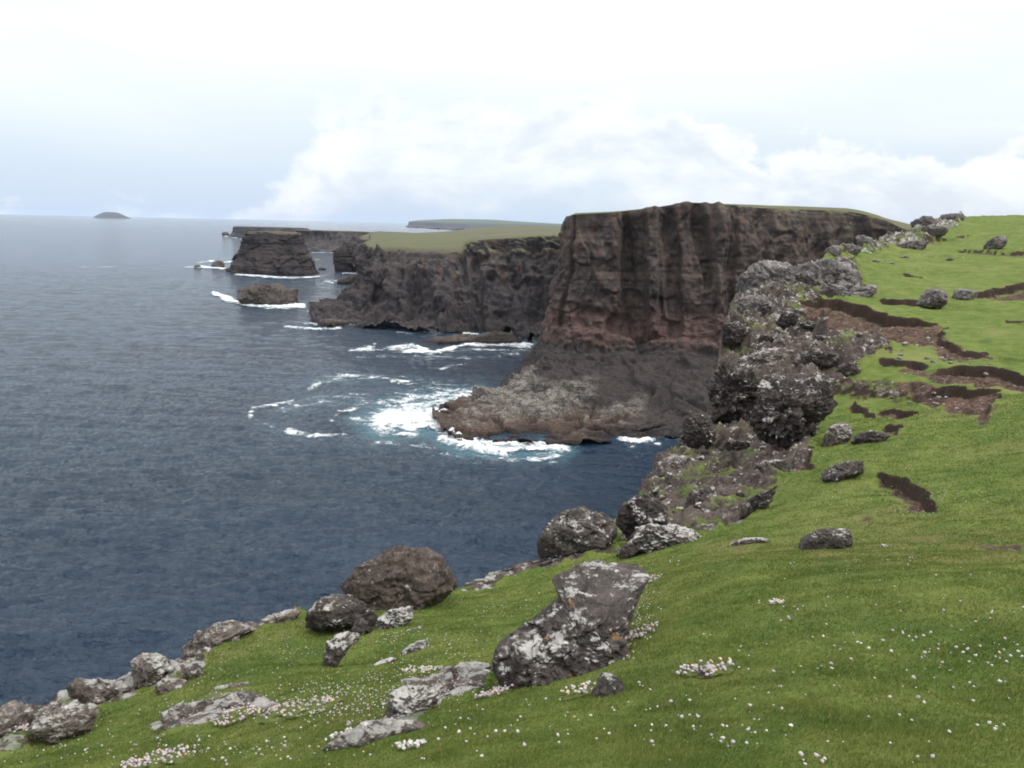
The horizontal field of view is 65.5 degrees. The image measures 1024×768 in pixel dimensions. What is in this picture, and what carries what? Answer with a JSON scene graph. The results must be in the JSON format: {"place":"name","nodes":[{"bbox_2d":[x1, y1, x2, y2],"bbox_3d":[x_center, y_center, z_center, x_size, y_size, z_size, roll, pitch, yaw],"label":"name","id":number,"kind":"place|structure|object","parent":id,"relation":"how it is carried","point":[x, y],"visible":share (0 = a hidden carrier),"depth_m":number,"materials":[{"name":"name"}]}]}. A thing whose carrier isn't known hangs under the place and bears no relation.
{"place":"outdoors","nodes":[
{"label":"outdoors","id":0,"kind":"place"},
{"bbox_2d":[0,214,681,707],"bbox_3d":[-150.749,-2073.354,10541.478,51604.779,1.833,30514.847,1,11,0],"label":"sea","id":1,"kind":"structure","parent":0,"point":[164,492],"depth_m":170.19,"materials":[{"name":"liquid"}]},
{"bbox_2d":[93,212,130,218],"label":"rocky island","id":2,"kind":"structure","parent":1,"relation":"in","point":[113,215],"depth_m":11142.84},
{"bbox_2d":[211,261,224,267],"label":"skerry","id":3,"kind":"structure","parent":1,"relation":"in","point":[220,264],"depth_m":806.62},
{"bbox_2d":[236,283,298,305],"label":"skerry","id":4,"kind":"structure","parent":1,"relation":"in","point":[275,294],"depth_m":464.10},
{"bbox_2d":[227,226,308,237],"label":"rocky point","id":5,"kind":"structure","parent":1,"relation":"in","point":[238,231],"depth_m":2054.10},
{"bbox_2d":[230,231,319,274],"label":"sea stack","id":6,"kind":"object","parent":1,"relation":"in","point":[272,253],"visible":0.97,"depth_m":723.90,"materials":[{"name":"stone"}]},
{"bbox_2d":[317,318,349,325],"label":"skerry","id":7,"kind":"structure","parent":1,"relation":"in","point":[334,322],"depth_m":384.13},
{"bbox_2d":[296,230,371,252],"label":"cliff promontory","id":8,"kind":"structure","parent":1,"relation":"in","point":[328,241],"depth_m":1286.31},
{"bbox_2d":[332,242,358,271],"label":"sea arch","id":9,"kind":"structure","parent":1,"relation":"in","point":[342,257],"depth_m":782.44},
{"bbox_2d":[337,274,356,283],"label":"skerry","id":10,"kind":"structure","parent":1,"relation":"in","point":[347,280],"depth_m":633.91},
{"bbox_2d":[193,236,659,460],"bbox_3d":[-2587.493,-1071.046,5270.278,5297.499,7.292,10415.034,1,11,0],"label":"sea foam","id":11,"kind":"object","parent":1,"relation":"on","point":[394,417],"visible":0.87,"depth_m":202.22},
{"bbox_2d":[308,233,560,339],"bbox_3d":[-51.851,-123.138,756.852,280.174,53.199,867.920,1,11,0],"label":"cliff coast","id":12,"kind":"structure","parent":1,"relation":"in","point":[442,283],"depth_m":393.27},
{"bbox_2d":[440,410,453,413],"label":"surf rock","id":13,"kind":"object","parent":1,"relation":"in","point":[446,411],"visible":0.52,"depth_m":208.02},
{"bbox_2d":[422,331,521,344],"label":"skerry","id":14,"kind":"structure","parent":1,"relation":"in","point":[494,337],"depth_m":334.41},
{"bbox_2d":[432,201,911,446],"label":"headland","id":15,"kind":"structure","parent":1,"relation":"in","point":[629,338],"depth_m":222.63,"materials":[{"name":"stone"}]},
{"bbox_2d":[354,231,406,274],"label":"receding cliff","id":16,"kind":"structure","parent":0,"point":[362,239],"depth_m":836.25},
{"bbox_2d":[406,219,561,229],"bbox_3d":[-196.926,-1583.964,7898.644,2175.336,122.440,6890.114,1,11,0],"label":"distant headland","id":17,"kind":"structure","parent":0,"point":[451,224],"depth_m":8731.48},
{"bbox_2d":[423,226,560,236],"bbox_3d":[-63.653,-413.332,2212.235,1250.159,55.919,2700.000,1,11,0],"label":"hill","id":18,"kind":"structure","parent":0,"point":[499,231],"depth_m":1586.32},
{"bbox_2d":[0,211,1023,767],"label":"ground","id":19,"kind":"structure","parent":0,"point":[986,323],"depth_m":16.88,"materials":[{"name":"plant"}]},
{"bbox_2d":[0,700,35,738],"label":"boulder","id":20,"kind":"object","parent":19,"relation":"on","point":[13,713],"visible":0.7,"depth_m":9.34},
{"bbox_2d":[39,707,54,710],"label":"loose stone","id":21,"kind":"object","parent":19,"relation":"on","point":[47,709],"visible":0.25,"depth_m":10.76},
{"bbox_2d":[13,723,88,746],"bbox_3d":[-5.250,3.941,9.105,0.824,0.380,0.666,1,11,0],"label":"thrift cushion","id":22,"kind":"object","parent":19,"relation":"on","point":[26,731],"visible":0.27,"depth_m":8.87,"materials":[{"name":"green plant"}]},
{"bbox_2d":[46,701,60,708],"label":"loose stone","id":23,"kind":"object","parent":19,"relation":"on","point":[54,705],"visible":0.45,"depth_m":10.90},
{"bbox_2d":[28,702,96,744],"bbox_3d":[-5.065,3.839,8.991,0.664,0.470,0.379,-3,12,-22],"label":"boulder","id":24,"kind":"object","parent":19,"relation":"on","point":[65,721],"visible":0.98,"depth_m":8.87,"materials":[{"name":"stone"}]},
{"bbox_2d":[88,703,99,709],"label":"loose stone","id":25,"kind":"object","parent":19,"relation":"on","point":[93,705],"visible":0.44,"depth_m":10.50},
{"bbox_2d":[90,696,105,703],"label":"loose stone","id":26,"kind":"object","parent":19,"relation":"on","point":[99,700],"visible":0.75,"depth_m":10.76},
{"bbox_2d":[66,677,130,703],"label":"boulder","id":27,"kind":"object","parent":19,"relation":"on","point":[82,690],"visible":0.74,"depth_m":10.89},
{"bbox_2d":[130,653,171,688],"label":"boulder","id":28,"kind":"object","parent":19,"relation":"on","point":[148,669],"visible":0.91,"depth_m":11.26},
{"bbox_2d":[120,744,198,767],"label":"thrift cushion","id":29,"kind":"object","parent":19,"relation":"on","point":[165,758],"visible":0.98,"depth_m":6.00,"materials":[{"name":"white plant"}]},
{"bbox_2d":[165,665,175,674],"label":"loose stone","id":30,"kind":"object","parent":19,"relation":"on","point":[170,670],"visible":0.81,"depth_m":11.33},
{"bbox_2d":[155,675,187,694],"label":"boulder","id":31,"kind":"object","parent":19,"relation":"on","point":[166,684],"visible":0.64,"depth_m":10.16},
{"bbox_2d":[160,700,213,723],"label":"boulder","id":32,"kind":"object","parent":19,"relation":"on","point":[182,709],"visible":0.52,"depth_m":8.10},
{"bbox_2d":[185,650,192,656],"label":"loose stone","id":33,"kind":"object","parent":19,"relation":"on","point":[188,654],"visible":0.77,"depth_m":12.63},
{"bbox_2d":[185,658,195,663],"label":"loose stone","id":34,"kind":"object","parent":19,"relation":"on","point":[189,660],"visible":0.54,"depth_m":11.93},
{"bbox_2d":[182,663,202,680],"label":"boulder","id":35,"kind":"object","parent":19,"relation":"on","point":[194,670],"visible":0.82,"depth_m":10.56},
{"bbox_2d":[201,647,212,652],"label":"loose stone","id":36,"kind":"object","parent":19,"relation":"on","point":[206,649],"visible":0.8,"depth_m":12.21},
{"bbox_2d":[180,620,257,660],"bbox_3d":[-4.710,4.116,12.913,1.313,0.652,0.572,-4,12,-24],"label":"boulder","id":37,"kind":"object","parent":19,"relation":"on","point":[215,634],"visible":0.83,"depth_m":12.74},
{"bbox_2d":[212,682,250,690],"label":"boulder","id":38,"kind":"object","parent":19,"relation":"on","point":[231,685],"visible":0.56,"depth_m":9.37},
{"bbox_2d":[230,636,239,641],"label":"loose stone","id":39,"kind":"object","parent":19,"relation":"on","point":[236,638],"visible":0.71,"depth_m":12.76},
{"bbox_2d":[213,702,266,728],"bbox_3d":[-2.478,3.000,7.212,0.500,0.268,0.395,1,11,0],"label":"thrift cushion","id":40,"kind":"object","parent":19,"relation":"on","point":[234,717],"visible":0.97,"depth_m":7.16,"materials":[{"name":"green plant"}]},
{"bbox_2d":[219,690,262,708],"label":"boulder","id":41,"kind":"object","parent":19,"relation":"on","point":[234,699],"visible":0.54,"depth_m":7.82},
{"bbox_2d":[260,618,270,622],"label":"loose stone","id":42,"kind":"object","parent":19,"relation":"on","point":[265,620],"visible":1,"depth_m":13.41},
{"bbox_2d":[259,609,300,622],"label":"boulder","id":43,"kind":"object","parent":19,"relation":"on","point":[286,615],"visible":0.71,"depth_m":13.87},
{"bbox_2d":[257,695,343,724],"bbox_3d":[-1.864,2.866,7.030,0.765,0.360,0.565,1,11,0],"label":"thrift cushion","id":44,"kind":"object","parent":19,"relation":"on","point":[286,712],"visible":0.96,"depth_m":6.90,"materials":[{"name":"green plant"}]},
{"bbox_2d":[305,594,377,632],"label":"boulder","id":45,"kind":"object","parent":19,"relation":"on","point":[332,613],"visible":0.85,"depth_m":12.83,"materials":[{"name":"stone"}]},
{"bbox_2d":[323,631,359,666],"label":"boulder","id":46,"kind":"object","parent":19,"relation":"on","point":[338,645],"visible":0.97,"depth_m":10.51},
{"bbox_2d":[329,722,361,739],"bbox_3d":[-1.052,2.394,5.436,0.404,0.176,0.306,1,11,0],"label":"thrift cushion","id":47,"kind":"object","parent":19,"relation":"on","point":[331,736],"visible":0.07,"depth_m":5.46,"materials":[{"name":"white plant"}]},
{"bbox_2d":[350,618,373,634],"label":"boulder","id":48,"kind":"object","parent":19,"relation":"on","point":[361,626],"visible":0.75,"depth_m":12.57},
{"bbox_2d":[321,718,425,750],"bbox_3d":[-0.878,2.270,5.184,0.720,0.210,0.217,-1,12,-13],"label":"boulder","id":49,"kind":"object","parent":19,"relation":"on","point":[363,733],"visible":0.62,"depth_m":5.11,"materials":[{"name":"stone"}]},
{"bbox_2d":[373,657,397,665],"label":"boulder","id":50,"kind":"object","parent":19,"relation":"on","point":[388,660],"visible":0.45,"depth_m":9.79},
{"bbox_2d":[374,606,414,629],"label":"boulder","id":51,"kind":"object","parent":19,"relation":"on","point":[397,617],"visible":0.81,"depth_m":12.73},
{"bbox_2d":[340,545,457,610],"bbox_3d":[-2.299,3.906,16.123,2.402,1.588,1.465,1,11,0],"label":"boulder","id":52,"kind":"object","parent":19,"relation":"on","point":[397,576],"visible":0.89,"depth_m":15.55,"materials":[{"name":"stone"}]},
{"bbox_2d":[395,739,427,750],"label":"thrift cushion","id":53,"kind":"object","parent":19,"relation":"on","point":[416,744],"visible":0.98,"depth_m":4.56,"materials":[{"name":"white plant"}]},
{"bbox_2d":[386,684,438,717],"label":"boulder","id":54,"kind":"object","parent":19,"relation":"on","point":[407,699],"visible":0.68,"depth_m":5.84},
{"bbox_2d":[401,639,428,654],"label":"boulder","id":55,"kind":"object","parent":19,"relation":"on","point":[416,646],"visible":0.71,"depth_m":10.35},
{"bbox_2d":[400,665,437,675],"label":"thrift cushion","id":56,"kind":"object","parent":19,"relation":"on","point":[417,672],"visible":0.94,"depth_m":8.67,"materials":[{"name":"white plant"}]},
{"bbox_2d":[445,678,479,692],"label":"boulder","id":57,"kind":"object","parent":19,"relation":"on","point":[450,686],"visible":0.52,"depth_m":6.54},
{"bbox_2d":[450,661,490,678],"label":"boulder","id":58,"kind":"object","parent":19,"relation":"on","point":[465,669],"visible":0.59,"depth_m":7.53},
{"bbox_2d":[464,578,490,586],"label":"rock","id":59,"kind":"object","parent":19,"relation":"on","point":[480,581],"visible":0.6,"depth_m":18.45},
{"bbox_2d":[470,684,513,700],"bbox_3d":[-0.158,2.442,6.279,0.278,0.192,0.278,8,13,31],"label":"thrift cushion","id":60,"kind":"object","parent":19,"relation":"on","point":[496,691],"visible":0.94,"depth_m":6.24,"materials":[{"name":"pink plant"}]},
{"bbox_2d":[501,565,523,571],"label":"rock","id":61,"kind":"object","parent":19,"relation":"on","point":[508,570],"visible":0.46,"depth_m":19.60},
{"bbox_2d":[4,254,1021,766],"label":"thrift patch","id":62,"kind":"object","parent":19,"relation":"on","point":[464,656],"visible":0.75,"depth_m":7.48,"materials":[{"name":"white plant"}]},
{"bbox_2d":[538,558,561,566],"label":"rock","id":63,"kind":"object","parent":19,"relation":"on","point":[544,564],"visible":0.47,"depth_m":19.80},
{"bbox_2d":[492,560,649,687],"bbox_3d":[0.546,2.085,6.860,1.413,0.699,1.515,1,11,0],"label":"boulder","id":64,"kind":"object","parent":19,"relation":"on","point":[579,624],"visible":0.79,"depth_m":6.55,"materials":[{"name":"stone"}]},
{"bbox_2d":[536,506,617,560],"bbox_3d":[1.670,3.931,20.398,2.076,1.587,1.578,1,11,0],"label":"boulder","id":65,"kind":"object","parent":19,"relation":"on","point":[575,531],"visible":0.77,"depth_m":19.90,"materials":[{"name":"stone"}]},
{"bbox_2d":[560,680,595,700],"bbox_3d":[0.517,2.115,5.518,0.363,0.214,0.297,1,11,0],"label":"thrift cushion","id":66,"kind":"object","parent":19,"relation":"on","point":[585,690],"visible":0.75,"depth_m":5.49,"materials":[{"name":"green plant"}]},
{"bbox_2d":[592,672,624,697],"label":"boulder","id":67,"kind":"object","parent":19,"relation":"on","point":[607,684],"visible":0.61,"depth_m":5.21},
{"bbox_2d":[616,543,639,558],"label":"boulder","id":68,"kind":"object","parent":19,"relation":"on","point":[627,550],"visible":0.91,"depth_m":18.36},
{"bbox_2d":[625,621,657,642],"bbox_3d":[1.045,2.261,7.095,0.514,0.346,0.398,1,11,0],"label":"thrift cushion","id":69,"kind":"object","parent":19,"relation":"on","point":[637,634],"visible":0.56,"depth_m":7.00,"materials":[{"name":"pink plant"}]},
{"bbox_2d":[615,493,668,539],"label":"boulder","id":70,"kind":"object","parent":19,"relation":"on","point":[637,510],"visible":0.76,"depth_m":21.28,"materials":[{"name":"stone"}]},
{"bbox_2d":[647,574,663,584],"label":"thrift cushion","id":71,"kind":"object","parent":19,"relation":"on","point":[654,579],"visible":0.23,"depth_m":10.59,"materials":[{"name":"green plant"}]},
{"bbox_2d":[628,522,701,552],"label":"boulder","id":72,"kind":"object","parent":19,"relation":"on","point":[650,537],"visible":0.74,"depth_m":18.17,"materials":[{"name":"stone"}]},
{"bbox_2d":[653,455,697,476],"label":"boulder","id":73,"kind":"object","parent":19,"relation":"on","point":[664,465],"visible":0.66,"depth_m":28.93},
{"bbox_2d":[681,410,715,448],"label":"boulder","id":74,"kind":"object","parent":19,"relation":"on","point":[699,430],"visible":0.97,"depth_m":33.59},
{"bbox_2d":[685,485,717,507],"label":"boulder","id":75,"kind":"object","parent":19,"relation":"on","point":[700,494],"visible":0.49,"depth_m":23.29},
{"bbox_2d":[698,455,705,460],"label":"loose stone","id":76,"kind":"object","parent":19,"relation":"on","point":[702,458],"visible":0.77,"depth_m":30.43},
{"bbox_2d":[700,450,709,455],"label":"loose stone","id":77,"kind":"object","parent":19,"relation":"on","point":[705,452],"visible":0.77,"depth_m":32.19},
{"bbox_2d":[696,664,715,678],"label":"rock","id":78,"kind":"object","parent":19,"relation":"on","point":[702,670],"visible":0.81,"depth_m":5.19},
{"bbox_2d":[676,657,737,678],"bbox_3d":[1.300,1.909,5.309,0.372,0.186,0.330,7,13,27],"label":"thrift cushion","id":79,"kind":"object","parent":19,"relation":"on","point":[721,669],"visible":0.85,"depth_m":5.26,"materials":[{"name":"white plant"}]},
{"bbox_2d":[707,360,759,423],"bbox_3d":[10.470,0.580,37.138,2.685,3.528,2.616,5,12,18],"label":"boulder","id":80,"kind":"object","parent":19,"relation":"on","point":[733,393],"visible":0.83,"depth_m":36.42,"materials":[{"name":"stone"}]},
{"bbox_2d":[718,440,749,451],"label":"boulder","id":81,"kind":"object","parent":19,"relation":"on","point":[737,445],"visible":0.72,"depth_m":31.52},
{"bbox_2d":[721,321,749,345],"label":"boulder","id":82,"kind":"object","parent":19,"relation":"on","point":[734,333],"visible":1,"depth_m":47.28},
{"bbox_2d":[735,490,744,496],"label":"loose stone","id":83,"kind":"object","parent":19,"relation":"on","point":[740,493],"visible":0.98,"depth_m":22.71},
{"bbox_2d":[729,537,768,545],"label":"boulder","id":84,"kind":"object","parent":19,"relation":"on","point":[742,541],"visible":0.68,"depth_m":15.51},
{"bbox_2d":[734,294,772,315],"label":"boulder","id":85,"kind":"object","parent":19,"relation":"on","point":[762,304],"visible":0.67,"depth_m":50.85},
{"bbox_2d":[739,485,777,519],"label":"boulder","id":86,"kind":"object","parent":19,"relation":"on","point":[762,500],"visible":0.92,"depth_m":20.20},
{"bbox_2d":[760,445,768,450],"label":"loose stone","id":87,"kind":"object","parent":19,"relation":"on","point":[763,448],"visible":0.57,"depth_m":28.98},
{"bbox_2d":[736,260,794,292],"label":"boulder","id":88,"kind":"object","parent":19,"relation":"on","point":[769,273],"visible":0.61,"depth_m":57.10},
{"bbox_2d":[743,347,789,368],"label":"boulder","id":89,"kind":"object","parent":19,"relation":"on","point":[760,358],"visible":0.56,"depth_m":42.93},
{"bbox_2d":[758,334,775,342],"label":"rock","id":90,"kind":"object","parent":19,"relation":"on","point":[767,338],"visible":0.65,"depth_m":46.70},
{"bbox_2d":[753,459,789,473],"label":"boulder","id":91,"kind":"object","parent":19,"relation":"on","point":[778,464],"visible":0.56,"depth_m":24.68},
{"bbox_2d":[769,598,783,605],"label":"thrift cushion","id":92,"kind":"object","parent":19,"relation":"on","point":[775,602],"visible":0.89,"depth_m":6.91,"materials":[{"name":"white plant"}]},
{"bbox_2d":[775,327,782,332],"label":"loose stone","id":93,"kind":"object","parent":19,"relation":"on","point":[778,329],"visible":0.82,"depth_m":48.43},
{"bbox_2d":[778,338,784,344],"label":"loose stone","id":94,"kind":"object","parent":19,"relation":"on","point":[781,341],"visible":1,"depth_m":45.41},
{"bbox_2d":[776,311,798,327],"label":"boulder","id":95,"kind":"object","parent":19,"relation":"on","point":[786,319],"visible":0.98,"depth_m":48.96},
{"bbox_2d":[749,371,838,449],"bbox_3d":[10.325,1.138,29.727,2.747,3.276,2.964,-9,16,-43],"label":"boulder","id":96,"kind":"object","parent":19,"relation":"on","point":[788,412],"visible":0.91,"depth_m":29.02,"materials":[{"name":"stone"}]},
{"bbox_2d":[799,321,815,329],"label":"rock","id":97,"kind":"object","parent":19,"relation":"on","point":[808,324],"visible":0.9,"depth_m":48.15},
{"bbox_2d":[796,348,840,369],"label":"boulder","id":98,"kind":"object","parent":19,"relation":"on","point":[820,359],"visible":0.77,"depth_m":40.67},
{"bbox_2d":[812,335,830,340],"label":"rock","id":99,"kind":"object","parent":19,"relation":"on","point":[821,338],"visible":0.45,"depth_m":45.00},
{"bbox_2d":[798,527,853,549],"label":"boulder","id":100,"kind":"object","parent":19,"relation":"on","point":[829,538],"visible":0.64,"depth_m":13.03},
{"bbox_2d":[793,258,862,286],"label":"boulder","id":101,"kind":"object","parent":19,"relation":"on","point":[828,272],"visible":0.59,"depth_m":58.41,"materials":[{"name":"stone"}]},
{"bbox_2d":[824,245,842,256],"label":"boulder","id":102,"kind":"object","parent":19,"relation":"on","point":[834,251],"visible":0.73,"depth_m":73.54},
{"bbox_2d":[821,422,851,446],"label":"boulder","id":103,"kind":"object","parent":19,"relation":"on","point":[838,433],"visible":0.98,"depth_m":26.74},
{"bbox_2d":[821,460,863,482],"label":"boulder","id":104,"kind":"object","parent":19,"relation":"on","point":[838,472],"visible":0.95,"depth_m":20.82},
{"bbox_2d":[834,362,860,376],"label":"boulder","id":105,"kind":"object","parent":19,"relation":"on","point":[848,369],"visible":0.9,"depth_m":38.41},
{"bbox_2d":[821,283,875,297],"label":"boulder","id":106,"kind":"object","parent":19,"relation":"on","point":[840,289],"visible":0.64,"depth_m":56.01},
{"bbox_2d":[846,244,861,254],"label":"boulder","id":107,"kind":"object","parent":19,"relation":"on","point":[853,249],"visible":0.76,"depth_m":76.77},
{"bbox_2d":[855,235,872,246],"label":"boulder","id":108,"kind":"object","parent":19,"relation":"on","point":[861,239],"visible":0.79,"depth_m":85.15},
{"bbox_2d":[851,430,890,444],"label":"boulder","id":109,"kind":"object","parent":19,"relation":"on","point":[870,436],"visible":0.84,"depth_m":25.50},
{"bbox_2d":[865,284,877,296],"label":"boulder","id":110,"kind":"object","parent":19,"relation":"on","point":[875,287],"visible":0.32,"depth_m":56.89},
{"bbox_2d":[896,240,928,249],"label":"boulder","id":111,"kind":"object","parent":19,"relation":"on","point":[916,244],"visible":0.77,"depth_m":87.55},
{"bbox_2d":[910,216,937,227],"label":"boulder","id":112,"kind":"object","parent":19,"relation":"on","point":[925,220],"visible":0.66,"depth_m":114.39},
{"bbox_2d":[916,287,947,308],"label":"boulder","id":113,"kind":"object","parent":19,"relation":"on","point":[934,298],"visible":1,"depth_m":52.46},
{"bbox_2d":[919,223,947,236],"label":"boulder","id":114,"kind":"object","parent":19,"relation":"on","point":[934,230],"visible":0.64,"depth_m":102.83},
{"bbox_2d":[939,213,964,219],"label":"boulder","id":115,"kind":"object","parent":19,"relation":"on","point":[953,216],"visible":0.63,"depth_m":129.41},
{"bbox_2d":[951,288,978,299],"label":"boulder","id":116,"kind":"object","parent":19,"relation":"on","point":[963,294],"visible":0.91,"depth_m":55.68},
{"bbox_2d":[983,235,1007,249],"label":"boulder","id":117,"kind":"object","parent":19,"relation":"on","point":[997,242],"visible":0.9,"depth_m":88.61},
{"bbox_2d":[0,0,1023,223],"label":"sky","id":118,"kind":"structure","parent":0,"point":[383,111],"materials":[{"name":"white"}]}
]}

